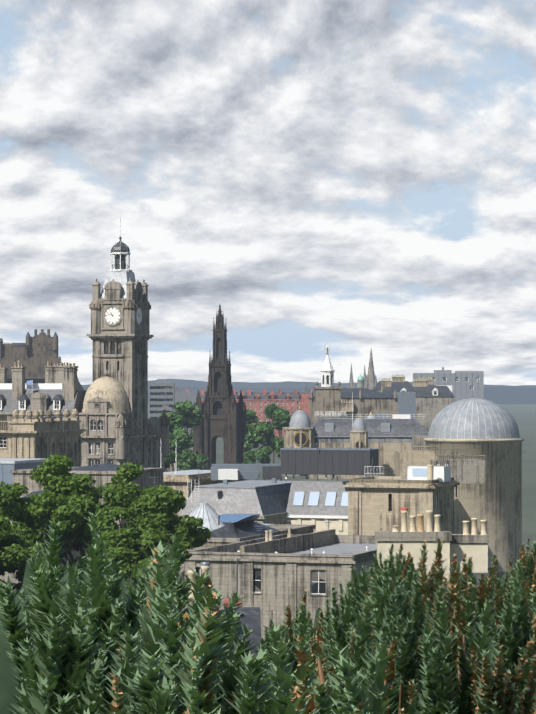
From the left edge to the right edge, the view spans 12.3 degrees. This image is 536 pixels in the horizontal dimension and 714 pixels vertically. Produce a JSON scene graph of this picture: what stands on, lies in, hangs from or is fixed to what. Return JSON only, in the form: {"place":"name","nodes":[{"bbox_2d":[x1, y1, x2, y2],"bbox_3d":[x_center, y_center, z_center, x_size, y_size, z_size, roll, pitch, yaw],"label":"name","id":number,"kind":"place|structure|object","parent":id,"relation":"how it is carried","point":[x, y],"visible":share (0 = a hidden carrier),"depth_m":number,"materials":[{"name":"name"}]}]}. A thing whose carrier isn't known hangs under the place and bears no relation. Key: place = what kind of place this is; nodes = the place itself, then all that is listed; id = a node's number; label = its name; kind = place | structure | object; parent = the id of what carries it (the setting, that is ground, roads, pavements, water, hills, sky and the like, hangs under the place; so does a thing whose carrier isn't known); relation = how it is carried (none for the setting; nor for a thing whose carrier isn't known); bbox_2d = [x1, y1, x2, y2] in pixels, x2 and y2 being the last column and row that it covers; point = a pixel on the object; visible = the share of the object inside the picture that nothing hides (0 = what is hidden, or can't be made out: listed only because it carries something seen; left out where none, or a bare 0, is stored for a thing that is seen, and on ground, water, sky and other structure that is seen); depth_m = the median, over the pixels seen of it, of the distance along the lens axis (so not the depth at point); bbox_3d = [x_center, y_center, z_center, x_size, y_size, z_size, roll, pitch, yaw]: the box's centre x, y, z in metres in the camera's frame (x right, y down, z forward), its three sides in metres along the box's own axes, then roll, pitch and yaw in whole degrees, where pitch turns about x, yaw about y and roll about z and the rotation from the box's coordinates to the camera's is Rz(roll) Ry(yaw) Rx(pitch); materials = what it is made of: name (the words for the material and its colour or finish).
{"place":"outdoors","nodes":[
{"label":"outdoors","id":0,"kind":"place"},
{"bbox_2d":[7,362,83,389],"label":"castle rock terrain","id":1,"kind":"structure","parent":0,"point":[79,386],"depth_m":1113.26,"materials":[{"name":"grey stone"}]},
{"bbox_2d":[0,329,60,378],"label":"castle","id":2,"kind":"structure","parent":1,"relation":"on","point":[34,354],"depth_m":1095.46,"materials":[{"name":"stone"}]},
{"bbox_2d":[149,379,196,450],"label":"office block","id":3,"kind":"structure","parent":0,"point":[163,394],"depth_m":899.33,"materials":[{"name":"concrete"}]},
{"bbox_2d":[165,449,182,471],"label":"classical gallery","id":4,"kind":"object","parent":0,"point":[170,469],"visible":0.02,"depth_m":817.97,"materials":[{"name":"stone"}]},
{"bbox_2d":[175,386,312,436],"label":"red sandstone hotel","id":5,"kind":"structure","parent":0,"point":[258,402],"depth_m":1600.37,"materials":[{"name":"stone"}]},
{"bbox_2d":[0,0,535,385],"label":"sky","id":6,"kind":"structure","parent":0,"point":[355,178],"materials":[{"name":"white"}]},
{"bbox_2d":[82,379,535,404],"bbox_3d":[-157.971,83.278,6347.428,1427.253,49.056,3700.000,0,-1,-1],"label":"hills","id":7,"kind":"structure","parent":0,"point":[507,394],"depth_m":4512.54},
{"bbox_2d":[148,404,535,583],"bbox_3d":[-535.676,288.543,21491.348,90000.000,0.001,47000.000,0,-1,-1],"label":"ground","id":8,"kind":"structure","parent":0,"point":[524,416],"depth_m":1068.95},
{"bbox_2d":[0,458,45,484],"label":"building","id":9,"kind":"structure","parent":8,"relation":"on","point":[6,467],"depth_m":335.00,"materials":[{"name":"blue"}]},
{"bbox_2d":[0,408,85,466],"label":"stone building","id":10,"kind":"structure","parent":8,"relation":"on","point":[37,435],"depth_m":382.02,"materials":[{"name":"stone"}]},
{"bbox_2d":[0,463,164,585],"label":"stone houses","id":11,"kind":"structure","parent":8,"relation":"on","point":[103,474],"depth_m":298.39,"materials":[{"name":"grey stone"}]},
{"bbox_2d":[0,217,169,471],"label":"clock tower building","id":12,"kind":"structure","parent":8,"relation":"on","point":[110,404],"depth_m":456.09,"materials":[{"name":"stone"}]},
{"bbox_2d":[164,450,176,471],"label":"garden tree","id":13,"kind":"object","parent":8,"relation":"on","point":[170,459],"visible":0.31,"depth_m":558.23,"materials":[{"name":"green plant"}]},
{"bbox_2d":[158,412,184,470],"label":"garden tree","id":14,"kind":"object","parent":8,"relation":"on","point":[176,420],"visible":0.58,"depth_m":638.03,"materials":[{"name":"green plant"}]},
{"bbox_2d":[169,429,193,470],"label":"garden tree","id":15,"kind":"object","parent":8,"relation":"on","point":[183,440],"visible":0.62,"depth_m":617.65,"materials":[{"name":"green plant"}]},
{"bbox_2d":[172,400,203,434],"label":"garden tree","id":16,"kind":"object","parent":8,"relation":"on","point":[189,411],"visible":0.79,"depth_m":698.03,"materials":[{"name":"green plant"}]},
{"bbox_2d":[175,449,208,469],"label":"garden tree","id":17,"kind":"object","parent":8,"relation":"on","point":[186,459],"visible":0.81,"depth_m":597.35,"materials":[{"name":"green plant"}]},
{"bbox_2d":[160,438,236,513],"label":"flat-roofed building","id":18,"kind":"structure","parent":8,"relation":"on","point":[176,480],"depth_m":337.07,"materials":[{"name":"stone"}]},
{"bbox_2d":[193,305,245,480],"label":"scott monument","id":19,"kind":"object","parent":8,"relation":"on","point":[223,411],"visible":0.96,"depth_m":747.20,"materials":[{"name":"stone"}]},
{"bbox_2d":[168,503,315,590],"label":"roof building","id":20,"kind":"structure","parent":8,"relation":"on","point":[231,528],"depth_m":269.28,"materials":[{"name":"grey stone"}]},
{"bbox_2d":[246,424,253,479],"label":"garden tree","id":21,"kind":"object","parent":8,"relation":"on","point":[248,426],"visible":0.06,"depth_m":799.25,"materials":[{"name":"green plant"}]},
{"bbox_2d":[246,409,258,479],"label":"garden tree","id":22,"kind":"object","parent":8,"relation":"on","point":[251,417],"visible":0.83,"depth_m":818.61,"materials":[{"name":"green plant"}]},
{"bbox_2d":[242,448,270,479],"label":"garden tree","id":23,"kind":"object","parent":8,"relation":"on","point":[250,456],"visible":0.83,"depth_m":638.35,"materials":[{"name":"green plant"}]},
{"bbox_2d":[244,421,278,479],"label":"garden tree","id":24,"kind":"object","parent":8,"relation":"on","point":[254,438],"visible":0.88,"depth_m":697.74,"materials":[{"name":"green plant"}]},
{"bbox_2d":[176,478,348,534],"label":"slate-roofed building","id":25,"kind":"structure","parent":8,"relation":"on","point":[319,503],"depth_m":306.46,"materials":[{"name":"grey stone"},{"name":"light slate"},{"name":"glass"}]},
{"bbox_2d":[187,464,447,501],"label":"rooftop structures","id":26,"kind":"object","parent":25,"relation":"on","point":[230,472],"visible":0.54,"depth_m":342.86,"materials":[{"name":"grey metal"}]},
{"bbox_2d":[263,403,280,463],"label":"garden tree","id":27,"kind":"object","parent":8,"relation":"on","point":[269,410],"visible":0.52,"depth_m":799.40,"materials":[{"name":"green plant"}]},
{"bbox_2d":[275,438,285,480],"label":"garden tree","id":28,"kind":"object","parent":8,"relation":"on","point":[279,444],"visible":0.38,"depth_m":648.23,"materials":[{"name":"green plant"}]},
{"bbox_2d":[185,527,376,641],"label":"flat roof block","id":29,"kind":"structure","parent":8,"relation":"on","point":[276,573],"depth_m":235.02,"materials":[{"name":"grey stone"}]},
{"bbox_2d":[272,409,291,480],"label":"garden tree","id":30,"kind":"object","parent":8,"relation":"on","point":[282,418],"visible":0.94,"depth_m":758.37,"materials":[{"name":"green plant"}]},
{"bbox_2d":[280,346,428,478],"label":"domed building","id":31,"kind":"structure","parent":8,"relation":"on","point":[339,416],"depth_m":521.50,"materials":[{"name":"stone"}]},
{"bbox_2d":[280,447,378,478],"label":"roof plant screen","id":32,"kind":"object","parent":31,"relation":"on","point":[328,461],"visible":0.92,"depth_m":332.31,"materials":[{"name":"grey metal"}]},
{"bbox_2d":[343,464,459,535],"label":"pale stone block","id":33,"kind":"structure","parent":8,"relation":"on","point":[384,500],"depth_m":274.38,"materials":[{"name":"beige stone"}]},
{"bbox_2d":[372,374,454,431],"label":"building","id":34,"kind":"structure","parent":8,"relation":"on","point":[428,399],"depth_m":901.66,"materials":[{"name":"grey stone"}]},
{"bbox_2d":[348,350,376,389],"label":"church spires","id":35,"kind":"object","parent":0,"point":[369,381],"visible":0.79,"depth_m":2300.11,"materials":[{"name":"stone"}]},
{"bbox_2d":[413,367,483,401],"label":"office building","id":36,"kind":"structure","parent":0,"point":[461,385],"depth_m":1202.59,"materials":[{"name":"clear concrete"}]},
{"bbox_2d":[394,398,523,571],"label":"domed building","id":37,"kind":"structure","parent":0,"point":[475,444],"depth_m":431.35,"materials":[{"name":"stone"}]},
{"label":"hill terrain","id":38,"kind":"structure","parent":0,"visible":0},
{"bbox_2d":[0,516,48,595],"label":"sycamore tree","id":39,"kind":"object","parent":38,"relation":"on","point":[15,552],"visible":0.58,"depth_m":167.95,"materials":[{"name":"green plant"}]},
{"bbox_2d":[0,454,211,592],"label":"sycamore tree","id":40,"kind":"object","parent":38,"relation":"on","point":[66,499],"visible":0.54,"depth_m":196.42,"materials":[{"name":"green plant"}]},
{"bbox_2d":[100,517,211,594],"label":"sycamore tree","id":41,"kind":"object","parent":38,"relation":"on","point":[130,546],"visible":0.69,"depth_m":183.07,"materials":[{"name":"green plant"}]},
{"bbox_2d":[170,562,261,664],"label":"building","id":42,"kind":"structure","parent":38,"relation":"on","point":[250,618],"depth_m":142.99,"materials":[{"name":"grey stone"}]},
{"bbox_2d":[14,420,457,592],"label":"roof clutter","id":43,"kind":"object","parent":38,"relation":"on","point":[337,477],"visible":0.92,"depth_m":270.80,"materials":[{"name":"grey metal"}]},
{"bbox_2d":[0,550,510,713],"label":"gorse interior","id":44,"kind":"object","parent":38,"relation":"on","point":[8,685],"visible":0.15,"depth_m":10.40,"materials":[{"name":"plant"}]},
{"bbox_2d":[0,510,535,713],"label":"gorse bush","id":45,"kind":"object","parent":38,"relation":"on","point":[102,651],"visible":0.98,"depth_m":6.49,"materials":[{"name":"green plant"}]},
{"bbox_2d":[314,626,511,713],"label":"shrub branches","id":46,"kind":"object","parent":45,"relation":"attached to","point":[321,675],"visible":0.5,"depth_m":9.81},
{"bbox_2d":[359,507,494,595],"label":"cream chimney stacks","id":47,"kind":"object","parent":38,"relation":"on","point":[474,544],"visible":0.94,"depth_m":172.57,"materials":[{"name":"cream render"},{"name":"light stone"},{"name":"clay"}]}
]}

